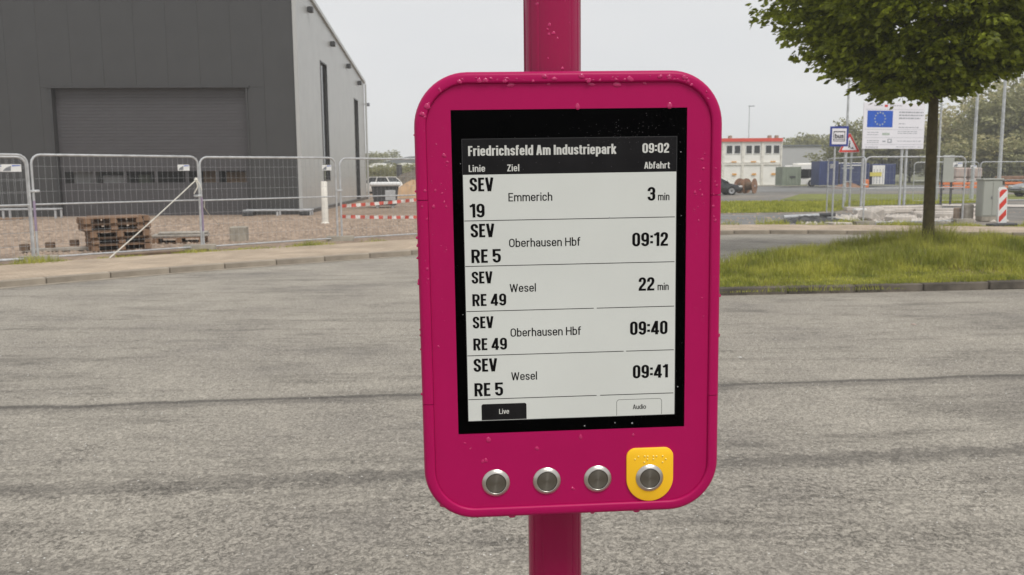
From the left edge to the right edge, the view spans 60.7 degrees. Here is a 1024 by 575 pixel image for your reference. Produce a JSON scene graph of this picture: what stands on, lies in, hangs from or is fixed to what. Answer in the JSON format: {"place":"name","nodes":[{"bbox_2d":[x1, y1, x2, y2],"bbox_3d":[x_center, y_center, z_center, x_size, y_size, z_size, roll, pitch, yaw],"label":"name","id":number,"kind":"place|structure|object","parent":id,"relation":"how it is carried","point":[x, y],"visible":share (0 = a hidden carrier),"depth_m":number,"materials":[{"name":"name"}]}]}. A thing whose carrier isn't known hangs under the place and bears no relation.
{"place":"outdoors","nodes":[
{"label":"outdoors","id":0,"kind":"place"},
{"bbox_2d":[0,193,416,264],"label":"gravel lot","id":1,"kind":"structure","parent":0,"point":[399,209],"depth_m":27.17,"materials":[{"name":"gravel"}]},
{"bbox_2d":[0,153,35,261],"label":"mobile fence","id":2,"kind":"object","parent":1,"relation":"on","point":[10,167],"visible":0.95,"depth_m":16.64,"materials":[{"name":"metal"}]},
{"bbox_2d":[0,208,62,217],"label":"steel frame","id":3,"kind":"object","parent":1,"relation":"on","point":[54,209],"visible":0.84,"depth_m":34.62,"materials":[{"name":"metal"}]},
{"bbox_2d":[22,246,111,251],"bbox_3d":[-9.912,-0.871,19.550,1.775,0.075,0.520,-3,8,-20],"label":"plank","id":4,"kind":"object","parent":1,"relation":"on","point":[76,248],"visible":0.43,"depth_m":19.34,"materials":[{"name":"grey wood"}]},
{"bbox_2d":[30,154,202,256],"bbox_3d":[-8.061,-1.730,18.119,0.061,2.022,3.468,6,10,42],"label":"mobile fence","id":5,"kind":"object","parent":1,"relation":"on","point":[183,168],"visible":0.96,"depth_m":17.93,"materials":[{"name":"metal"}]},
{"bbox_2d":[86,243,151,251],"bbox_3d":[-8.836,-0.925,19.638,1.210,0.144,0.890,-5,9,-34],"label":"pallet","id":6,"kind":"object","parent":1,"relation":"on","point":[95,248],"visible":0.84,"depth_m":19.39,"materials":[{"name":"brown wood"}]},
{"bbox_2d":[85,236,151,244],"bbox_3d":[-8.847,-1.075,19.649,1.210,0.144,0.890,-6,9,-35],"label":"pallet","id":7,"kind":"object","parent":6,"relation":"on","point":[146,239],"visible":0.69,"depth_m":19.44,"materials":[{"name":"brown wood"}]},
{"bbox_2d":[85,229,149,238],"bbox_3d":[-8.838,-1.214,19.580,1.210,0.144,0.890,-5,9,-33],"label":"pallet","id":8,"kind":"object","parent":7,"relation":"on","point":[94,235],"visible":0.84,"depth_m":19.30,"materials":[{"name":"brown wood"}]},
{"bbox_2d":[78,223,143,231],"bbox_3d":[-8.989,-1.364,19.601,1.210,0.144,0.890,-5,9,-34],"label":"pallet","id":9,"kind":"object","parent":8,"relation":"on","point":[114,227],"visible":0.83,"depth_m":19.35,"materials":[{"name":"brown wood"}]},
{"bbox_2d":[76,215,142,224],"bbox_3d":[-9.000,-1.507,19.562,1.210,0.144,0.890,-6,9,-35],"label":"pallet","id":10,"kind":"object","parent":9,"relation":"on","point":[105,220],"visible":0.98,"depth_m":19.37,"materials":[{"name":"brown wood"}]},
{"bbox_2d":[115,249,208,256],"bbox_3d":[-7.336,-0.733,18.409,1.900,0.050,0.160,-7,10,-42],"label":"plank","id":11,"kind":"object","parent":1,"relation":"on","point":[149,253],"visible":0.74,"depth_m":18.20,"materials":[{"name":"brown wood"}]},
{"bbox_2d":[152,236,207,243],"bbox_3d":[-8.211,-1.196,21.679,1.210,0.144,0.890,-2,8,-14],"label":"pallet","id":12,"kind":"object","parent":1,"relation":"on","point":[177,240],"visible":0.61,"depth_m":21.34,"materials":[{"name":"brown wood"}]},
{"bbox_2d":[152,231,209,237],"bbox_3d":[-8.192,-1.323,21.662,1.300,0.100,0.700,-2,8,-15],"label":"board pile","id":13,"kind":"object","parent":12,"relation":"on","point":[174,234],"visible":0.83,"depth_m":21.49,"materials":[{"name":"grey wood"}]},
{"bbox_2d":[1,238,386,264],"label":"verge tufts","id":14,"kind":"object","parent":1,"relation":"on","point":[57,259],"visible":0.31,"depth_m":18.22,"materials":[{"name":"green plant"}]},
{"bbox_2d":[183,244,215,249],"bbox_3d":[-6.936,-0.884,19.473,0.680,0.140,0.260,-2,8,-11],"label":"concrete weight","id":15,"kind":"object","parent":1,"relation":"on","point":[204,246],"visible":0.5,"depth_m":19.36,"materials":[{"name":"grey concrete"}]},
{"bbox_2d":[229,226,248,240],"bbox_3d":[-6.901,-1.353,22.126,0.400,0.380,0.350,-1,7,-6],"label":"concrete block","id":16,"kind":"object","parent":1,"relation":"on","point":[238,234],"depth_m":21.96,"materials":[{"name":"grey concrete"}]},
{"bbox_2d":[199,156,338,246],"bbox_3d":[-5.617,-2.055,20.546,3.468,2.022,0.061,-7,10,-42],"label":"mobile fence","id":17,"kind":"object","parent":1,"relation":"on","point":[326,167],"visible":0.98,"depth_m":20.45,"materials":[{"name":"metal"}]},
{"bbox_2d":[242,209,313,215],"bbox_3d":[-9.546,-3.072,35.758,2.775,0.250,0.700,-1,7,-2],"label":"steel frame","id":18,"kind":"object","parent":1,"relation":"on","point":[305,212],"visible":0.94,"depth_m":35.49,"materials":[{"name":"silver metal"}]},
{"bbox_2d":[321,181,328,223],"bbox_3d":[-6.325,-2.868,29.515,0.280,1.420,0.280,0,7,0],"label":"standpipe","id":19,"kind":"object","parent":1,"relation":"on","point":[324,203],"visible":0.91,"depth_m":29.43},
{"bbox_2d":[326,235,353,241],"bbox_3d":[-4.289,-1.214,21.853,0.680,0.140,0.260,-2,8,-11],"label":"concrete weight","id":20,"kind":"object","parent":1,"relation":"on","point":[342,238],"visible":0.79,"depth_m":21.73,"materials":[{"name":"concrete"}]},
{"bbox_2d":[339,158,416,237],"bbox_3d":[-2.972,-2.369,22.883,3.467,2.022,0.047,-7,10,-41],"label":"mobile fence","id":21,"kind":"object","parent":1,"relation":"on","point":[373,196],"visible":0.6,"depth_m":22.35,"materials":[{"name":"metal"}]},
{"bbox_2d":[342,198,414,207],"bbox_3d":[-3.197,-2.281,23.299,0.030,0.105,3.270,6,13,42],"label":"barrier tape","id":22,"kind":"object","parent":21,"relation":"attached to","point":[378,203],"visible":0.69,"depth_m":22.95,"materials":[{"name":"red plastic"}]},
{"bbox_2d":[342,215,416,218],"bbox_3d":[-3.212,-1.885,23.350,0.028,0.104,3.281,6,8,43],"label":"barrier tape","id":23,"kind":"object","parent":21,"relation":"attached to","point":[377,217],"visible":0.76,"depth_m":22.98,"materials":[{"name":"red plastic"}]},
{"bbox_2d":[369,182,400,207],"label":"skip container","id":24,"kind":"object","parent":1,"relation":"on","point":[384,188],"visible":0.81,"depth_m":42.73,"materials":[{"name":"white plastic"}]},
{"bbox_2d":[366,177,402,192],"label":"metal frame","id":25,"kind":"object","parent":24,"relation":"on","point":[381,179],"visible":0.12,"depth_m":73.66,"materials":[{"name":"white metal"}]},
{"bbox_2d":[397,180,415,197],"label":"sand heap","id":26,"kind":"object","parent":1,"relation":"on","point":[406,188],"visible":0.38,"depth_m":60.68,"materials":[{"name":"beige sand"}]},
{"bbox_2d":[397,170,415,183],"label":"earth heap","id":27,"kind":"object","parent":1,"relation":"on","point":[402,179],"visible":0.12,"depth_m":76.48,"materials":[{"name":"soil"}]},
{"bbox_2d":[0,230,1023,574],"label":"road","id":28,"kind":"structure","parent":0,"point":[316,502],"depth_m":5.68,"materials":[{"name":"grey asphalt"}]},
{"bbox_2d":[0,234,1020,288],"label":"gutter strip","id":29,"kind":"object","parent":28,"relation":"on","point":[261,266],"visible":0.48,"depth_m":15.74,"materials":[{"name":"concrete"}]},
{"bbox_2d":[523,0,581,574],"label":"bus stop pole","id":30,"kind":"object","parent":28,"relation":"on","point":[552,34],"visible":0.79,"depth_m":0.88,"materials":[{"name":"pink metal"}]},
{"bbox_2d":[413,70,721,517],"bbox_3d":[0.055,0.009,0.865,0.293,0.430,0.066,-1,7,-4],"label":"departure display","id":31,"kind":"object","parent":30,"relation":"attached to","point":[568,237],"visible":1,"depth_m":0.83,"materials":[{"name":"pink metal"}]},
{"bbox_2d":[0,224,1023,286],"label":"pavement","id":32,"kind":"structure","parent":0,"point":[47,272],"depth_m":17.24,"materials":[{"name":"concrete"}]},
{"bbox_2d":[109,178,201,257],"bbox_3d":[-7.423,-1.493,18.205,0.175,1.561,2.419,4,8,28],"label":"rope brace","id":33,"kind":"object","parent":32,"relation":"on","point":[196,180],"visible":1,"depth_m":18.34,"materials":[{"name":"white fabric"}]},
{"bbox_2d":[315,0,1023,161],"label":"sky","id":34,"kind":"structure","parent":0,"point":[400,49],"materials":[{"name":"white"}]},
{"bbox_2d":[720,215,889,224],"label":"site side road","id":35,"kind":"structure","parent":0,"point":[735,218],"depth_m":30.91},
{"bbox_2d":[782,212,835,218],"bbox_3d":[9.976,-2.404,29.338,1.898,0.193,0.160,-2,8,-12],"label":"pipe","id":36,"kind":"object","parent":35,"relation":"on","point":[817,214],"visible":0.8,"depth_m":29.27,"materials":[{"name":"plastic"}]},
{"bbox_2d":[774,215,844,223],"bbox_3d":[9.628,-2.192,28.196,3.033,0.282,1.102,0,7,0],"label":"asphalt heap","id":37,"kind":"object","parent":35,"relation":"on","point":[812,218],"visible":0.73,"depth_m":27.96,"materials":[{"name":"grey asphalt"}]},
{"bbox_2d":[829,125,848,218],"bbox_3d":[10.341,-3.591,27.816,0.600,3.085,0.102,-1,7,-3],"label":"bus stop sign","id":38,"kind":"object","parent":35,"relation":"on","point":[839,135],"visible":0.97,"depth_m":27.64,"materials":[{"name":"metal"}]},
{"bbox_2d":[782,145,828,166],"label":"warehouse","id":39,"kind":"structure","parent":0,"point":[791,154],"depth_m":148.35,"materials":[{"name":"grey metal"}]},
{"bbox_2d":[721,198,975,212],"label":"grass verge","id":40,"kind":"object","parent":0,"point":[828,210],"depth_m":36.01,"materials":[{"name":"plant"}]},
{"bbox_2d":[844,78,849,201],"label":"lamp post","id":41,"kind":"object","parent":40,"relation":"on","point":[847,114],"visible":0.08,"depth_m":44.24,"materials":[{"name":"metal"}]},
{"bbox_2d":[838,133,859,207],"bbox_3d":[14.462,-5.003,37.672,0.944,3.233,0.122,-1,7,-3],"label":"warning sign","id":42,"kind":"object","parent":40,"relation":"on","point":[851,147],"visible":0.85,"depth_m":37.57,"materials":[{"name":"metal"}]},
{"bbox_2d":[935,102,942,199],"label":"lamp post","id":43,"kind":"object","parent":40,"relation":"on","point":[938,159],"visible":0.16,"depth_m":46.42,"materials":[{"name":"metal"}]},
{"bbox_2d":[912,161,978,200],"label":"mobile fence","id":44,"kind":"object","parent":40,"relation":"on","point":[973,166],"visible":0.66,"depth_m":45.61,"materials":[{"name":"grey metal"}]},
{"bbox_2d":[719,264,1023,295],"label":"grass island","id":45,"kind":"structure","parent":0,"point":[959,285],"depth_m":12.39,"materials":[{"name":"plant"}]},
{"bbox_2d":[730,281,906,292],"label":"kerb weeds","id":46,"kind":"object","parent":45,"relation":"on","point":[831,287],"visible":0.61,"depth_m":12.21,"materials":[{"name":"green plant"}]},
{"bbox_2d":[745,0,1023,239],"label":"street tree","id":47,"kind":"object","parent":45,"relation":"on","point":[873,51],"visible":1,"depth_m":15.22,"materials":[{"name":"green plant"}]},
{"bbox_2d":[720,217,1023,286],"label":"island grass","id":48,"kind":"structure","parent":0,"point":[928,263],"depth_m":14.08,"materials":[{"name":"green plant"}]},
{"bbox_2d":[721,184,1023,225],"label":"building site ground","id":49,"kind":"structure","parent":0,"point":[1017,216],"depth_m":52.01,"materials":[{"name":"grey gravel"}]},
{"bbox_2d":[721,178,742,194],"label":"parked car","id":50,"kind":"object","parent":49,"relation":"on","point":[728,188],"visible":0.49,"depth_m":61.77,"materials":[{"name":"black metal"}]},
{"bbox_2d":[742,178,756,192],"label":"cable drum","id":51,"kind":"object","parent":49,"relation":"on","point":[747,185],"visible":0.99,"depth_m":66.41,"materials":[{"name":"brown wood"}]},
{"bbox_2d":[826,156,865,220],"bbox_3d":[10.770,-3.191,28.285,0.060,2.022,3.550,0,7,2],"label":"mobile fence","id":52,"kind":"object","parent":49,"relation":"on","point":[828,174],"visible":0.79,"depth_m":28.18,"materials":[{"name":"grey metal"}]},
{"bbox_2d":[858,210,879,220],"bbox_3d":[11.739,-2.317,28.777,0.500,0.300,0.500,26,-3,-34],"label":"rubble stone","id":53,"kind":"object","parent":49,"relation":"on","point":[867,215],"visible":0.69,"depth_m":28.58,"materials":[{"name":"grey stone"}]},
{"bbox_2d":[720,216,1023,226],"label":"site tufts","id":54,"kind":"object","parent":49,"relation":"on","point":[853,220],"visible":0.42,"depth_m":26.54,"materials":[{"name":"green plant"}]},
{"bbox_2d":[843,206,921,210],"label":"kerb slab","id":55,"kind":"structure","parent":49,"relation":"on","point":[846,208],"depth_m":36.36,"materials":[{"name":"concrete"}]},
{"bbox_2d":[859,102,925,206],"bbox_3d":[16.303,-5.600,37.538,3.074,4.546,0.123,-2,8,-15],"label":"project board","id":56,"kind":"object","parent":49,"relation":"on","point":[900,126],"visible":0.94,"depth_m":37.34,"materials":[{"name":"white metal"}]},
{"bbox_2d":[801,213,1008,223],"bbox_3d":[12.973,-2.417,30.150,7.842,0.105,5.743,0,7,0],"label":"site rubble","id":57,"kind":"object","parent":49,"relation":"on","point":[907,214],"visible":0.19,"depth_m":29.78,"materials":[{"name":"grey concrete"}]},
{"bbox_2d":[862,156,965,222],"bbox_3d":[12.416,-3.027,26.940,3.570,2.022,0.060,-2,8,-13],"label":"mobile fence","id":58,"kind":"object","parent":49,"relation":"on","point":[955,165],"visible":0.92,"depth_m":26.93,"materials":[{"name":"grey metal"}]},
{"bbox_2d":[939,155,954,204],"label":"upright board","id":59,"kind":"object","parent":49,"relation":"on","point":[948,162],"visible":0.99,"depth_m":41.65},
{"bbox_2d":[960,204,973,218],"bbox_3d":[14.851,-2.449,28.537,0.300,0.550,0.280,-2,8,-11],"label":"stone block","id":60,"kind":"object","parent":49,"relation":"on","point":[968,211],"depth_m":28.40,"materials":[{"name":"grey stone"}]},
{"bbox_2d":[975,178,1003,220],"bbox_3d":[15.355,-2.826,28.177,0.720,1.365,0.400,-1,8,-7],"label":"street cabinet","id":61,"kind":"object","parent":49,"relation":"on","point":[986,199],"visible":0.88,"depth_m":28.01,"materials":[{"name":"metal"}]},
{"bbox_2d":[986,187,1016,225],"bbox_3d":[14.300,-2.355,25.521,0.750,1.145,0.380,-3,8,-5],"label":"beacon","id":62,"kind":"object","parent":49,"relation":"on","point":[1002,193],"visible":0.82,"depth_m":25.48,"materials":[{"name":"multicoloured plastic"}]},
{"bbox_2d":[1008,180,1023,195],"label":"parked car","id":63,"kind":"object","parent":49,"relation":"on","point":[1017,189],"visible":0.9,"depth_m":53.80,"materials":[{"name":"silver metal"}]},
{"bbox_2d":[750,185,1011,191],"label":"site road","id":64,"kind":"structure","parent":0,"point":[786,188],"depth_m":79.94,"materials":[{"name":"grey asphalt"}]},
{"bbox_2d":[775,167,800,185],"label":"site container","id":65,"kind":"object","parent":64,"relation":"on","point":[787,176],"visible":1,"depth_m":89.31,"materials":[{"name":"grey metal"}]},
{"bbox_2d":[785,163,859,186],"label":"bus","id":66,"kind":"object","parent":64,"relation":"on","point":[805,173],"visible":0.28,"depth_m":92.74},
{"bbox_2d":[811,161,838,184],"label":"blue container","id":67,"kind":"object","parent":64,"relation":"on","point":[819,172],"visible":0.79,"depth_m":87.34,"materials":[{"name":"blue metal"}]},
{"bbox_2d":[838,163,869,184],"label":"blue container","id":68,"kind":"object","parent":64,"relation":"on","point":[854,175],"visible":0.47,"depth_m":88.26,"materials":[{"name":"blue metal"}]},
{"bbox_2d":[869,164,895,184],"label":"blue container","id":69,"kind":"object","parent":64,"relation":"on","point":[882,171],"visible":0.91,"depth_m":89.21,"materials":[{"name":"blue metal"}]},
{"bbox_2d":[872,165,884,183],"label":"door","id":70,"kind":"structure","parent":69,"relation":"in","point":[879,168],"depth_m":89.16,"materials":[{"name":"white metal"}]},
{"bbox_2d":[780,174,1021,185],"bbox_3d":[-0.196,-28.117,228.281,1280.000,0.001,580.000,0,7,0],"label":"ground","id":71,"kind":"structure","parent":0,"point":[911,182],"depth_m":134.89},
{"bbox_2d":[0,0,369,216],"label":"industrial hall","id":72,"kind":"structure","parent":71,"relation":"on","point":[198,80],"depth_m":35.83,"materials":[{"name":"grey metal"}]},
{"bbox_2d":[55,88,250,215],"bbox_3d":[-14.743,-5.566,36.180,7.740,5.260,0.182,-1,7,-2],"label":"roller door","id":73,"kind":"structure","parent":72,"relation":"in","point":[199,123],"depth_m":36.04,"materials":[{"name":"grey metal"}]},
{"bbox_2d":[74,172,99,182],"bbox_3d":[-17.716,-4.016,36.631,1.150,2.090,0.500,-1,7,-2],"label":"stored crate","id":74,"kind":"object","parent":73,"relation":"in","point":[83,174],"visible":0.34,"depth_m":36.31,"materials":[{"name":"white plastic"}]},
{"bbox_2d":[103,175,129,182],"bbox_3d":[-16.516,-3.843,36.707,1.200,1.710,0.500,-1,7,-2],"label":"stored crate","id":75,"kind":"object","parent":73,"relation":"in","point":[112,179],"visible":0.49,"depth_m":36.37,"materials":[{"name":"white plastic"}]},
{"bbox_2d":[203,171,215,181],"bbox_3d":[-12.620,-3.981,36.864,0.750,1.890,0.500,-1,7,-2],"label":"stored crate","id":76,"kind":"object","parent":73,"relation":"in","point":[209,176],"visible":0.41,"depth_m":36.53,"materials":[{"name":"wood"}]},
{"bbox_2d":[226,171,246,181],"bbox_3d":[-11.521,-3.970,36.915,1.050,1.840,0.500,-1,7,-2],"label":"stored crate","id":77,"kind":"object","parent":73,"relation":"in","point":[236,176],"visible":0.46,"depth_m":36.58,"materials":[{"name":"wood"}]},
{"bbox_2d":[320,60,330,180],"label":"narrow window","id":78,"kind":"structure","parent":72,"relation":"in","point":[323,67],"depth_m":42.88,"materials":[{"name":"black glass"}]},
{"bbox_2d":[354,98,360,198],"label":"narrow window","id":79,"kind":"structure","parent":72,"relation":"in","point":[356,119],"depth_m":54.62,"materials":[{"name":"black glass"}]},
{"bbox_2d":[366,163,403,178],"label":"tree","id":80,"kind":"object","parent":71,"relation":"on","point":[379,171],"visible":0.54,"depth_m":117.96,"materials":[{"name":"green plant"}]},
{"bbox_2d":[368,149,402,164],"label":"tree","id":81,"kind":"object","parent":71,"relation":"on","point":[391,155],"visible":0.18,"depth_m":226.40,"materials":[{"name":"green plant"}]},
{"bbox_2d":[723,163,742,183],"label":"office container","id":82,"kind":"object","parent":71,"relation":"on","point":[732,173],"visible":0.62,"depth_m":103.16,"materials":[{"name":"white metal"}]},
{"bbox_2d":[722,138,743,163],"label":"office container","id":83,"kind":"object","parent":82,"relation":"on","point":[733,151],"visible":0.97,"depth_m":102.78,"materials":[{"name":"white metal"}]},
{"bbox_2d":[742,163,761,185],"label":"office container","id":84,"kind":"object","parent":71,"relation":"on","point":[751,171],"visible":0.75,"depth_m":103.16,"materials":[{"name":"white metal"}]},
{"bbox_2d":[734,138,762,163],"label":"office container","id":85,"kind":"object","parent":84,"relation":"on","point":[752,150],"visible":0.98,"depth_m":102.78,"materials":[{"name":"white metal"}]},
{"bbox_2d":[762,163,781,185],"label":"office container","id":86,"kind":"object","parent":71,"relation":"on","point":[768,173],"visible":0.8,"depth_m":103.19,"materials":[{"name":"white metal"}]},
{"bbox_2d":[762,138,782,162],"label":"office container","id":87,"kind":"object","parent":86,"relation":"on","point":[772,150],"visible":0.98,"depth_m":102.78,"materials":[{"name":"white metal"}]},
{"bbox_2d":[783,135,827,144],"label":"tree","id":88,"kind":"object","parent":71,"relation":"on","point":[810,140],"visible":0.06,"depth_m":183.84,"materials":[{"name":"green plant"}]},
{"bbox_2d":[802,134,890,163],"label":"tree","id":89,"kind":"object","parent":71,"relation":"on","point":[825,155],"visible":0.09,"depth_m":127.52,"materials":[{"name":"green plant"}]},
{"bbox_2d":[825,116,888,163],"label":"tree","id":90,"kind":"object","parent":71,"relation":"on","point":[853,131],"visible":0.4,"depth_m":121.88,"materials":[{"name":"green plant"}]},
{"bbox_2d":[868,149,923,178],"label":"tree","id":91,"kind":"object","parent":71,"relation":"on","point":[890,160],"visible":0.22,"depth_m":126.42,"materials":[{"name":"green plant"}]},
{"bbox_2d":[887,131,926,181],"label":"tree","id":92,"kind":"object","parent":71,"relation":"on","point":[919,169],"visible":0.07,"depth_m":126.53,"materials":[{"name":"green plant"}]},
{"bbox_2d":[894,120,963,170],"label":"tree","id":93,"kind":"object","parent":71,"relation":"on","point":[915,161],"visible":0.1,"depth_m":121.26,"materials":[{"name":"green plant"}]},
{"bbox_2d":[911,105,997,163],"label":"tree","id":94,"kind":"object","parent":71,"relation":"on","point":[944,127],"visible":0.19,"depth_m":114.91,"materials":[{"name":"green plant"}]},
{"bbox_2d":[916,141,994,182],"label":"tree","id":95,"kind":"object","parent":71,"relation":"on","point":[947,152],"visible":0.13,"depth_m":100.50,"materials":[{"name":"green plant"}]},
{"bbox_2d":[937,95,1023,175],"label":"tree","id":96,"kind":"object","parent":71,"relation":"on","point":[983,114],"visible":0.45,"depth_m":105.06,"materials":[{"name":"green plant"}]},
{"bbox_2d":[940,133,1023,174],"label":"tree","id":97,"kind":"object","parent":71,"relation":"on","point":[993,152],"visible":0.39,"depth_m":96.83,"materials":[{"name":"green plant"}]},
{"bbox_2d":[943,138,1023,184],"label":"tree","id":98,"kind":"object","parent":71,"relation":"on","point":[992,169],"visible":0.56,"depth_m":95.92,"materials":[{"name":"green plant"}]},
{"bbox_2d":[967,78,1023,140],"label":"tree","id":99,"kind":"object","parent":71,"relation":"on","point":[1018,94],"visible":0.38,"depth_m":104.12,"materials":[{"name":"green plant"}]},
{"bbox_2d":[970,81,1023,181],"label":"tree","id":100,"kind":"object","parent":71,"relation":"on","point":[1001,86],"visible":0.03,"depth_m":114.65,"materials":[{"name":"green plant"}]},
{"bbox_2d":[994,137,1023,181],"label":"tree","id":101,"kind":"object","parent":71,"relation":"on","point":[1022,164],"visible":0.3,"depth_m":94.97,"materials":[{"name":"green plant"}]},
{"bbox_2d":[781,194,1023,199],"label":"verge","id":102,"kind":"structure","parent":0,"point":[854,197],"depth_m":54.70,"materials":[{"name":"green plant"}]},
{"bbox_2d":[969,92,978,198],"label":"lamp post","id":103,"kind":"object","parent":102,"relation":"on","point":[971,192],"visible":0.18,"depth_m":49.35,"materials":[{"name":"metal"}]},
{"bbox_2d":[997,80,1006,177],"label":"lamp post","id":104,"kind":"object","parent":102,"relation":"on","point":[1002,131],"visible":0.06,"depth_m":51.21,"materials":[{"name":"metal"}]},
{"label":"pallet","id":105,"kind":"object","parent":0,"visible":0},
{"bbox_2d":[99,234,151,240],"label":"pallet","id":106,"kind":"object","parent":105,"relation":"on","point":[125,238],"visible":0.05,"depth_m":20.48,"materials":[{"name":"brown wood"}]},
{"bbox_2d":[96,228,150,234],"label":"pallet","id":107,"kind":"object","parent":106,"relation":"on","point":[123,232],"visible":0.05,"depth_m":20.41,"materials":[{"name":"brown wood"}]},
{"bbox_2d":[90,221,150,228],"bbox_3d":[-9.180,-1.462,20.435,1.210,0.144,0.890,-6,9,-36],"label":"pallet","id":108,"kind":"object","parent":107,"relation":"on","point":[123,226],"visible":0.23,"depth_m":20.12,"materials":[{"name":"brown wood"}]},
{"bbox_2d":[89,214,149,221],"bbox_3d":[-9.201,-1.607,20.416,1.210,0.144,0.890,-6,9,-36],"label":"pallet","id":109,"kind":"object","parent":108,"relation":"on","point":[146,218],"visible":0.3,"depth_m":20.36,"materials":[{"name":"brown wood"}]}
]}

